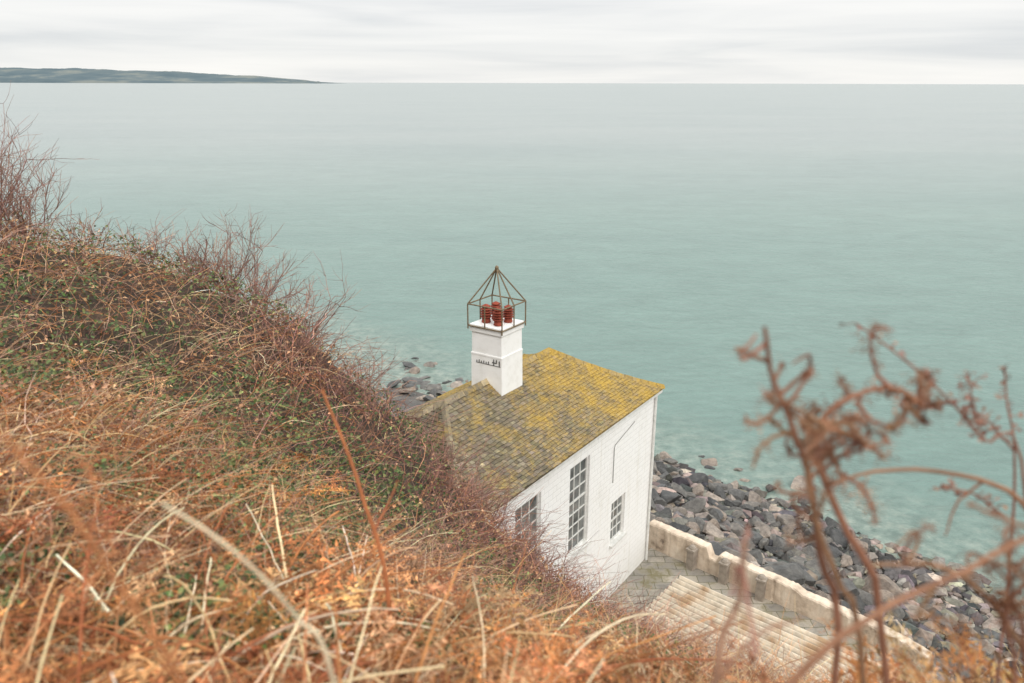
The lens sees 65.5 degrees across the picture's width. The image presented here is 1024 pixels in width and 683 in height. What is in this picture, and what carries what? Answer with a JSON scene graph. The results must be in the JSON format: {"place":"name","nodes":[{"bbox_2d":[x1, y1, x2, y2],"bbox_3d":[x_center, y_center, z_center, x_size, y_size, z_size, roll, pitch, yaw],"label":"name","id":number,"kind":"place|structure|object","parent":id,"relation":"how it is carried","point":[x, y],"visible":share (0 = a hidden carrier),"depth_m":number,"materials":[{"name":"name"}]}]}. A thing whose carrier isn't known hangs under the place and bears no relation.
{"place":"outdoors","nodes":[
{"label":"outdoors","id":0,"kind":"place"},
{"bbox_2d":[0,67,330,83],"bbox_3d":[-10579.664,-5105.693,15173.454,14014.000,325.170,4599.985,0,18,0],"label":"headland hill","id":1,"kind":"structure","parent":0,"point":[42,75],"depth_m":13615.89,"materials":[{"name":"plant"}]},
{"bbox_2d":[0,220,1022,682],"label":"hillside terrain","id":2,"kind":"structure","parent":0,"point":[168,344],"depth_m":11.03,"materials":[{"name":"plant"}]},
{"bbox_2d":[0,114,54,242],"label":"bare shrub","id":3,"kind":"object","parent":2,"relation":"on","point":[12,155],"visible":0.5,"depth_m":12.97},
{"bbox_2d":[0,145,70,247],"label":"bare shrub","id":4,"kind":"object","parent":2,"relation":"on","point":[30,208],"visible":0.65,"depth_m":12.74,"materials":[{"name":"plant"}]},
{"bbox_2d":[0,83,84,244],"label":"bare shrub","id":5,"kind":"object","parent":2,"relation":"on","point":[12,187],"visible":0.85,"depth_m":12.39,"materials":[{"name":"plant"}]},
{"bbox_2d":[29,206,118,253],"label":"bare shrub","id":6,"kind":"object","parent":2,"relation":"on","point":[89,236],"visible":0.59,"depth_m":13.31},
{"bbox_2d":[0,430,185,682],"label":"plant stem","id":7,"kind":"object","parent":2,"relation":"on","point":[121,588],"visible":1,"depth_m":0.92,"materials":[{"name":"plant"}]},
{"bbox_2d":[54,457,137,682],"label":"bracken plant","id":8,"kind":"object","parent":2,"relation":"on","point":[88,553],"visible":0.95,"depth_m":2.13,"materials":[{"name":"plant"}]},
{"bbox_2d":[101,214,177,264],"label":"bare shrub","id":9,"kind":"object","parent":2,"relation":"on","point":[153,246],"visible":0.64,"depth_m":13.76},
{"bbox_2d":[154,607,224,682],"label":"bracken plant","id":10,"kind":"object","parent":2,"relation":"on","point":[180,644],"visible":0.95,"depth_m":1.69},
{"bbox_2d":[157,205,244,284],"bbox_3d":[-5.551,-1.562,13.759,1.650,1.470,1.468,0,18,0],"label":"bare shrub","id":11,"kind":"object","parent":2,"relation":"on","point":[195,257],"visible":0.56,"depth_m":13.86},
{"bbox_2d":[140,211,276,300],"bbox_3d":[-5.043,-1.526,13.700,2.128,1.697,2.496,0,18,0],"label":"bare shrub","id":12,"kind":"object","parent":2,"relation":"on","point":[230,265],"visible":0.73,"depth_m":13.56,"materials":[{"name":"plant"}]},
{"bbox_2d":[211,612,227,682],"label":"bracken plant","id":13,"kind":"object","parent":2,"relation":"on","point":[217,653],"visible":1,"depth_m":1.58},
{"bbox_2d":[160,501,335,682],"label":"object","id":14,"kind":"object","parent":2,"relation":"on","point":[315,632],"visible":1,"depth_m":1.40,"materials":[{"name":"plant"}]},
{"bbox_2d":[189,209,311,311],"bbox_3d":[-4.593,-1.315,13.990,2.196,1.850,1.957,-3,18,-11],"label":"bare shrub","id":15,"kind":"object","parent":2,"relation":"on","point":[255,267],"visible":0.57,"depth_m":13.79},
{"bbox_2d":[213,233,310,316],"bbox_3d":[-4.424,-1.134,13.821,1.793,1.502,1.473,-16,24,-40],"label":"bare shrub","id":16,"kind":"object","parent":2,"relation":"on","point":[258,287],"visible":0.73,"depth_m":13.79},
{"bbox_2d":[260,666,299,682],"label":"bracken plant","id":17,"kind":"object","parent":2,"relation":"on","point":[275,676],"visible":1,"depth_m":1.72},
{"bbox_2d":[265,320,338,361],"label":"bare shrub","id":18,"kind":"object","parent":2,"relation":"on","point":[309,345],"visible":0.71,"depth_m":12.81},
{"bbox_2d":[241,251,369,343],"bbox_3d":[-3.737,-0.811,14.121,2.207,1.740,2.375,-7,19,-21],"label":"bare shrub","id":19,"kind":"object","parent":2,"relation":"on","point":[306,306],"visible":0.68,"depth_m":14.17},
{"bbox_2d":[321,389,397,633],"bbox_3d":[-0.545,0.868,3.027,0.255,1.474,0.035,0,18,0],"label":"bracken plant","id":20,"kind":"object","parent":2,"relation":"on","point":[382,559],"visible":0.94,"depth_m":2.95,"materials":[{"name":"plant"}]},
{"bbox_2d":[333,348,396,419],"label":"bare shrub","id":21,"kind":"object","parent":2,"relation":"on","point":[366,387],"visible":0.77,"depth_m":12.72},
{"bbox_2d":[337,338,399,389],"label":"bare shrub","id":22,"kind":"object","parent":2,"relation":"on","point":[367,363],"visible":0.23,"depth_m":15.15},
{"bbox_2d":[386,379,401,387],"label":"boulder","id":23,"kind":"object","parent":2,"relation":"on","point":[391,384],"visible":0.92,"depth_m":60.35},
{"bbox_2d":[399,386,415,393],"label":"boulder","id":24,"kind":"object","parent":2,"relation":"on","point":[409,389],"visible":0.72,"depth_m":58.35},
{"bbox_2d":[402,376,423,384],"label":"boulder","id":25,"kind":"object","parent":2,"relation":"on","point":[416,381],"visible":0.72,"depth_m":61.13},
{"bbox_2d":[409,366,419,373],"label":"boulder","id":26,"kind":"object","parent":2,"relation":"on","point":[415,370],"visible":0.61,"depth_m":63.35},
{"bbox_2d":[0,211,855,682],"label":"bramble cover","id":27,"kind":"object","parent":2,"relation":"on","point":[232,461],"visible":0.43,"depth_m":7.20,"materials":[{"name":"brown plant"}]},
{"bbox_2d":[425,384,441,390],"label":"boulder","id":28,"kind":"object","parent":2,"relation":"on","point":[429,387],"visible":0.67,"depth_m":59.81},
{"bbox_2d":[416,447,468,502],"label":"bare shrub","id":29,"kind":"object","parent":2,"relation":"on","point":[436,489],"visible":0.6,"depth_m":12.65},
{"bbox_2d":[450,381,462,387],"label":"boulder","id":30,"kind":"object","parent":2,"relation":"on","point":[455,384],"visible":0.42,"depth_m":60.59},
{"bbox_2d":[418,410,495,472],"bbox_3d":[-1.131,1.994,15.354,1.959,1.185,1.182,-8,20,-25],"label":"bare shrub","id":31,"kind":"object","parent":2,"relation":"on","point":[451,448],"visible":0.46,"depth_m":15.42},
{"bbox_2d":[449,450,515,512],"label":"bare shrub","id":32,"kind":"object","parent":2,"relation":"on","point":[483,487],"visible":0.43,"depth_m":15.38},
{"bbox_2d":[467,485,519,528],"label":"bare shrub","id":33,"kind":"object","parent":2,"relation":"on","point":[506,504],"visible":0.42,"depth_m":14.09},
{"bbox_2d":[0,190,1006,682],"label":"twig undergrowth","id":34,"kind":"object","parent":2,"relation":"on","point":[358,384],"visible":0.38,"depth_m":9.45,"materials":[{"name":"plant"}]},
{"bbox_2d":[0,356,1022,682],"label":"dead bracken","id":35,"kind":"object","parent":2,"relation":"on","point":[152,668],"visible":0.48,"depth_m":2.92,"materials":[{"name":"plant"}]},
{"bbox_2d":[493,504,558,558],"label":"bare shrub","id":36,"kind":"object","parent":2,"relation":"on","point":[529,525],"visible":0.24,"depth_m":15.87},
{"bbox_2d":[398,265,664,607],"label":"white house","id":37,"kind":"structure","parent":2,"relation":"on","point":[566,428],"depth_m":22.52,"materials":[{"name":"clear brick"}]},
{"bbox_2d":[515,493,538,559],"bbox_3d":[0.392,5.390,20.586,0.255,2.866,1.312,12,21,32],"label":"window","id":38,"kind":"structure","parent":37,"relation":"in","point":[535,516],"depth_m":20.57,"materials":[{"name":"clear glass"}]},
{"bbox_2d":[567,457,590,561],"bbox_3d":[1.885,4.718,22.669,0.255,2.866,1.232,12,21,32],"label":"window","id":39,"kind":"structure","parent":37,"relation":"in","point":[578,474],"depth_m":22.81,"materials":[{"name":"white glass"}]},
{"bbox_2d":[609,494,626,548],"bbox_3d":[3.314,5.614,25.179,0.255,1.516,1.052,12,21,32],"label":"window","id":40,"kind":"structure","parent":37,"relation":"in","point":[616,534],"depth_m":25.34,"materials":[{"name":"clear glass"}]},
{"bbox_2d":[508,523,561,569],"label":"bare shrub","id":41,"kind":"object","parent":2,"relation":"on","point":[529,559],"visible":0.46,"depth_m":13.53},
{"bbox_2d":[540,542,584,589],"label":"bare shrub","id":42,"kind":"object","parent":2,"relation":"on","point":[567,569],"visible":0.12,"depth_m":16.30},
{"bbox_2d":[653,497,666,506],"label":"boulder","id":43,"kind":"object","parent":2,"relation":"on","point":[659,500],"visible":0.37,"depth_m":39.42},
{"bbox_2d":[659,451,671,459],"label":"boulder","id":44,"kind":"object","parent":2,"relation":"on","point":[663,455],"visible":0.68,"depth_m":48.82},
{"bbox_2d":[660,490,680,503],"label":"boulder","id":45,"kind":"object","parent":2,"relation":"on","point":[668,497],"visible":0.7,"depth_m":40.27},
{"bbox_2d":[672,506,686,515],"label":"boulder","id":46,"kind":"object","parent":2,"relation":"on","point":[682,510],"visible":0.52,"depth_m":38.64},
{"bbox_2d":[669,522,690,532],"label":"boulder","id":47,"kind":"object","parent":2,"relation":"on","point":[683,528],"visible":0.45,"depth_m":34.43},
{"bbox_2d":[673,482,687,497],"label":"boulder","id":48,"kind":"object","parent":2,"relation":"on","point":[678,489],"visible":0.78,"depth_m":42.40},
{"bbox_2d":[680,498,705,515],"bbox_3d":[9.019,8.419,40.018,2.105,0.920,1.237,-34,27,39],"label":"boulder","id":49,"kind":"object","parent":2,"relation":"on","point":[695,505],"visible":0.62,"depth_m":39.47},
{"bbox_2d":[686,522,699,533],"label":"boulder","id":50,"kind":"object","parent":2,"relation":"on","point":[693,526],"visible":0.52,"depth_m":36.11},
{"bbox_2d":[692,483,703,495],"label":"boulder","id":51,"kind":"object","parent":2,"relation":"on","point":[698,489],"visible":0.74,"depth_m":42.88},
{"bbox_2d":[689,473,708,483],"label":"boulder","id":52,"kind":"object","parent":2,"relation":"on","point":[698,478],"visible":0.52,"depth_m":44.98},
{"bbox_2d":[695,516,705,534],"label":"boulder","id":53,"kind":"object","parent":2,"relation":"on","point":[700,522],"visible":0.51,"depth_m":36.67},
{"bbox_2d":[701,458,717,465],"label":"boulder","id":54,"kind":"object","parent":2,"relation":"on","point":[710,461],"visible":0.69,"depth_m":48.36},
{"bbox_2d":[702,521,724,537],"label":"boulder","id":55,"kind":"object","parent":2,"relation":"on","point":[710,529],"visible":0.75,"depth_m":36.06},
{"bbox_2d":[709,508,720,522],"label":"boulder","id":56,"kind":"object","parent":2,"relation":"on","point":[713,512],"visible":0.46,"depth_m":38.56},
{"bbox_2d":[710,542,724,555],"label":"boulder","id":57,"kind":"object","parent":2,"relation":"on","point":[718,549],"visible":0.2,"depth_m":30.92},
{"bbox_2d":[714,485,725,498],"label":"boulder","id":58,"kind":"object","parent":2,"relation":"on","point":[719,491],"visible":0.67,"depth_m":42.80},
{"bbox_2d":[719,537,741,547],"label":"boulder","id":59,"kind":"object","parent":2,"relation":"on","point":[729,540],"visible":0.38,"depth_m":34.34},
{"bbox_2d":[728,490,744,501],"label":"boulder","id":60,"kind":"object","parent":2,"relation":"on","point":[738,495],"visible":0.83,"depth_m":42.93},
{"bbox_2d":[730,522,745,536],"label":"boulder","id":61,"kind":"object","parent":2,"relation":"on","point":[737,529],"visible":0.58,"depth_m":37.62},
{"bbox_2d":[725,549,750,562],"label":"boulder","id":62,"kind":"object","parent":2,"relation":"on","point":[734,553],"visible":0.2,"depth_m":31.17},
{"bbox_2d":[739,504,753,511],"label":"boulder","id":63,"kind":"object","parent":2,"relation":"on","point":[748,507],"visible":0.56,"depth_m":41.66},
{"bbox_2d":[740,535,755,549],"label":"boulder","id":64,"kind":"object","parent":2,"relation":"on","point":[749,543],"visible":0.31,"depth_m":35.83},
{"bbox_2d":[748,491,761,506],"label":"boulder","id":65,"kind":"object","parent":2,"relation":"on","point":[754,496],"visible":0.62,"depth_m":43.07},
{"bbox_2d":[747,549,762,565],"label":"boulder","id":66,"kind":"object","parent":2,"relation":"on","point":[757,553],"visible":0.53,"depth_m":34.09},
{"bbox_2d":[748,518,761,527],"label":"boulder","id":67,"kind":"object","parent":2,"relation":"on","point":[751,521],"visible":0.56,"depth_m":39.51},
{"bbox_2d":[711,524,803,682],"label":"bracken plant","id":68,"kind":"object","parent":2,"relation":"on","point":[717,676],"visible":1,"depth_m":1.30,"materials":[{"name":"plant"}]},
{"bbox_2d":[754,521,771,529],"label":"boulder","id":69,"kind":"object","parent":2,"relation":"on","point":[758,524],"visible":0.3,"depth_m":39.02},
{"bbox_2d":[758,538,768,549],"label":"boulder","id":70,"kind":"object","parent":2,"relation":"on","point":[763,542],"visible":0.85,"depth_m":36.60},
{"bbox_2d":[758,525,770,538],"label":"boulder","id":71,"kind":"object","parent":2,"relation":"on","point":[765,531],"visible":0.54,"depth_m":37.88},
{"bbox_2d":[760,512,775,523],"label":"boulder","id":72,"kind":"object","parent":2,"relation":"on","point":[769,517],"visible":0.76,"depth_m":40.80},
{"bbox_2d":[759,561,788,566],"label":"boulder","id":73,"kind":"object","parent":2,"relation":"on","point":[780,563],"visible":0.15,"depth_m":30.90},
{"bbox_2d":[764,545,783,553],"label":"boulder","id":74,"kind":"object","parent":2,"relation":"on","point":[771,549],"visible":0.86,"depth_m":36.37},
{"bbox_2d":[773,537,793,552],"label":"boulder","id":75,"kind":"object","parent":2,"relation":"on","point":[779,542],"visible":0.57,"depth_m":36.74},
{"bbox_2d":[762,563,805,584],"bbox_3d":[9.977,8.951,29.856,2.122,1.204,1.320,-5,46,1],"label":"boulder","id":76,"kind":"object","parent":2,"relation":"on","point":[794,572],"visible":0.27,"depth_m":29.60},
{"bbox_2d":[776,514,796,525],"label":"boulder","id":77,"kind":"object","parent":2,"relation":"on","point":[783,519],"visible":0.6,"depth_m":40.85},
{"bbox_2d":[782,523,795,532],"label":"boulder","id":78,"kind":"object","parent":2,"relation":"on","point":[789,528],"visible":0.56,"depth_m":39.54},
{"bbox_2d":[648,519,931,668],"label":"parapet wall","id":79,"kind":"structure","parent":2,"relation":"on","point":[670,541],"depth_m":25.42,"materials":[{"name":"concrete"}]},
{"bbox_2d":[765,561,815,585],"bbox_3d":[11.312,9.540,32.557,1.833,0.868,1.106,0,18,-1],"label":"boulder","id":80,"kind":"object","parent":2,"relation":"on","point":[810,580],"visible":0.19,"depth_m":32.16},
{"bbox_2d":[731,326,853,682],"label":"bracken plant","id":81,"kind":"object","parent":2,"relation":"on","point":[806,375],"visible":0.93,"depth_m":1.41,"materials":[{"name":"plant"}]},
{"bbox_2d":[791,475,805,489],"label":"boulder","id":82,"kind":"object","parent":2,"relation":"on","point":[799,481],"visible":0.37,"depth_m":45.57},
{"bbox_2d":[801,545,816,558],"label":"boulder","id":83,"kind":"object","parent":2,"relation":"on","point":[809,550],"visible":0.42,"depth_m":36.55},
{"bbox_2d":[805,557,830,574],"bbox_3d":[13.581,10.097,35.190,1.097,0.728,1.058,-26,14,-5],"label":"boulder","id":84,"kind":"object","parent":2,"relation":"on","point":[814,563],"visible":0.33,"depth_m":35.17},
{"bbox_2d":[750,385,898,682],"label":"bracken plant","id":85,"kind":"object","parent":2,"relation":"on","point":[824,428],"visible":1,"depth_m":1.41,"materials":[{"name":"plant"}]},
{"bbox_2d":[817,592,831,601],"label":"boulder","id":86,"kind":"object","parent":2,"relation":"on","point":[825,595],"visible":0.23,"depth_m":29.45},
{"bbox_2d":[824,523,833,535],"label":"boulder","id":87,"kind":"object","parent":2,"relation":"on","point":[829,528],"visible":0.5,"depth_m":40.32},
{"bbox_2d":[827,544,841,557],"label":"boulder","id":88,"kind":"object","parent":2,"relation":"on","point":[835,552],"visible":0.41,"depth_m":37.07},
{"bbox_2d":[650,454,1023,682],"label":"beach stones","id":89,"kind":"object","parent":2,"relation":"on","point":[908,579],"visible":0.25,"depth_m":35.59,"materials":[{"name":"stone"}]},
{"bbox_2d":[663,458,677,464],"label":"boulder","id":90,"kind":"object","parent":89,"relation":"on","point":[671,461],"visible":0.98,"depth_m":47.86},
{"bbox_2d":[778,498,789,507],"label":"boulder","id":91,"kind":"object","parent":89,"relation":"on","point":[780,500],"visible":0.91,"depth_m":43.52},
{"bbox_2d":[830,529,847,549],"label":"boulder","id":92,"kind":"object","parent":2,"relation":"on","point":[837,536],"visible":0.59,"depth_m":39.04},
{"bbox_2d":[820,578,859,599],"bbox_3d":[12.747,9.806,31.049,1.303,2.526,1.192,10,63,42],"label":"boulder","id":93,"kind":"object","parent":2,"relation":"on","point":[851,587],"visible":0.27,"depth_m":30.47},
{"bbox_2d":[840,554,852,566],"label":"boulder","id":94,"kind":"object","parent":2,"relation":"on","point":[846,561],"visible":0.97,"depth_m":36.55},
{"bbox_2d":[739,319,957,682],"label":"bracken plant","id":95,"kind":"object","parent":2,"relation":"on","point":[920,399],"visible":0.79,"depth_m":1.46,"materials":[{"name":"plant"}]},
{"bbox_2d":[834,581,873,604],"bbox_3d":[14.064,10.321,32.007,2.261,1.068,1.166,34,44,3],"label":"boulder","id":96,"kind":"object","parent":2,"relation":"on","point":[867,598],"visible":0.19,"depth_m":31.49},
{"bbox_2d":[849,539,867,553],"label":"boulder","id":97,"kind":"object","parent":2,"relation":"on","point":[864,545],"visible":0.46,"depth_m":38.17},
{"bbox_2d":[853,595,865,608],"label":"boulder","id":98,"kind":"object","parent":2,"relation":"on","point":[860,603],"visible":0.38,"depth_m":30.61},
{"bbox_2d":[854,564,865,575],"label":"boulder","id":99,"kind":"object","parent":2,"relation":"on","point":[858,568],"visible":0.59,"depth_m":35.99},
{"bbox_2d":[869,589,893,601],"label":"boulder","id":100,"kind":"object","parent":2,"relation":"on","point":[885,594],"visible":0.24,"depth_m":33.10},
{"bbox_2d":[861,574,904,596],"bbox_3d":[15.706,10.523,34.120,2.013,0.950,1.038,-8,24,21],"label":"boulder","id":101,"kind":"object","parent":2,"relation":"on","point":[887,583],"visible":0.5,"depth_m":33.92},
{"bbox_2d":[886,620,900,632],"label":"boulder","id":102,"kind":"object","parent":2,"relation":"on","point":[892,624],"visible":0.29,"depth_m":29.15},
{"bbox_2d":[882,598,905,618],"bbox_3d":[15.370,10.781,32.101,0.846,0.602,1.138,12,13,5],"label":"boulder","id":103,"kind":"object","parent":2,"relation":"on","point":[897,610],"visible":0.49,"depth_m":31.70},
{"bbox_2d":[785,500,1023,682],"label":"bracken plant","id":104,"kind":"object","parent":2,"relation":"on","point":[806,667],"visible":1,"depth_m":1.18,"materials":[{"name":"plant"}]},
{"bbox_2d":[892,648,924,682],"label":"bracken plant","id":105,"kind":"object","parent":2,"relation":"on","point":[912,665],"visible":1,"depth_m":1.77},
{"bbox_2d":[833,467,1023,535],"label":"bracken plant","id":106,"kind":"object","parent":2,"relation":"on","point":[1011,493],"visible":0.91,"depth_m":1.66,"materials":[{"name":"plant"}]},
{"bbox_2d":[838,322,1023,495],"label":"bramble plant","id":107,"kind":"object","parent":2,"relation":"on","point":[953,401],"visible":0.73,"depth_m":1.72,"materials":[{"name":"plant"}]},
{"bbox_2d":[871,521,1021,652],"bbox_3d":[0.962,0.826,1.600,0.685,1.148,0.104,-4,18,-12],"label":"bracken plant","id":108,"kind":"object","parent":2,"relation":"on","point":[905,563],"visible":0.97,"depth_m":1.39,"materials":[{"name":"plant"}]},
{"bbox_2d":[924,557,1023,682],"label":"bracken plant","id":109,"kind":"object","parent":2,"relation":"on","point":[1006,621],"visible":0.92,"depth_m":1.41,"materials":[{"name":"plant"}]},
{"bbox_2d":[929,365,1023,682],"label":"bramble plant","id":110,"kind":"object","parent":2,"relation":"on","point":[957,492],"visible":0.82,"depth_m":1.89,"materials":[{"name":"plant"}]},
{"bbox_2d":[957,521,1023,682],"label":"bracken plant","id":111,"kind":"object","parent":2,"relation":"on","point":[1011,577],"visible":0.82,"depth_m":1.41,"materials":[{"name":"plant"}]},
{"bbox_2d":[0,83,1023,607],"bbox_3d":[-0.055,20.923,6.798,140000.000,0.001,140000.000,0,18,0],"label":"sea","id":112,"kind":"structure","parent":0,"point":[680,241],"depth_m":129.19,"materials":[{"name":"liquid"}]},
{"bbox_2d":[0,0,1023,83],"label":"sky","id":113,"kind":"structure","parent":0,"point":[333,41],"materials":[{"name":"white"}]},
{"bbox_2d":[604,548,937,682],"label":"terrace paving","id":114,"kind":"structure","parent":0,"point":[657,570],"depth_m":26.13,"materials":[{"name":"stone"}]},
{"bbox_2d":[686,544,698,570],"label":"stone pillar","id":115,"kind":"structure","parent":114,"relation":"on","point":[691,557],"depth_m":27.05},
{"bbox_2d":[718,558,730,584],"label":"stone pillar","id":116,"kind":"structure","parent":114,"relation":"on","point":[724,569],"depth_m":26.28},
{"bbox_2d":[754,574,767,601],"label":"stone pillar","id":117,"kind":"structure","parent":114,"relation":"on","point":[761,582],"depth_m":25.41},
{"bbox_2d":[623,575,917,682],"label":"flight of stone steps","id":118,"kind":"object","parent":114,"relation":"on","point":[718,603],"visible":0.35,"depth_m":23.32,"materials":[{"name":"stone"}]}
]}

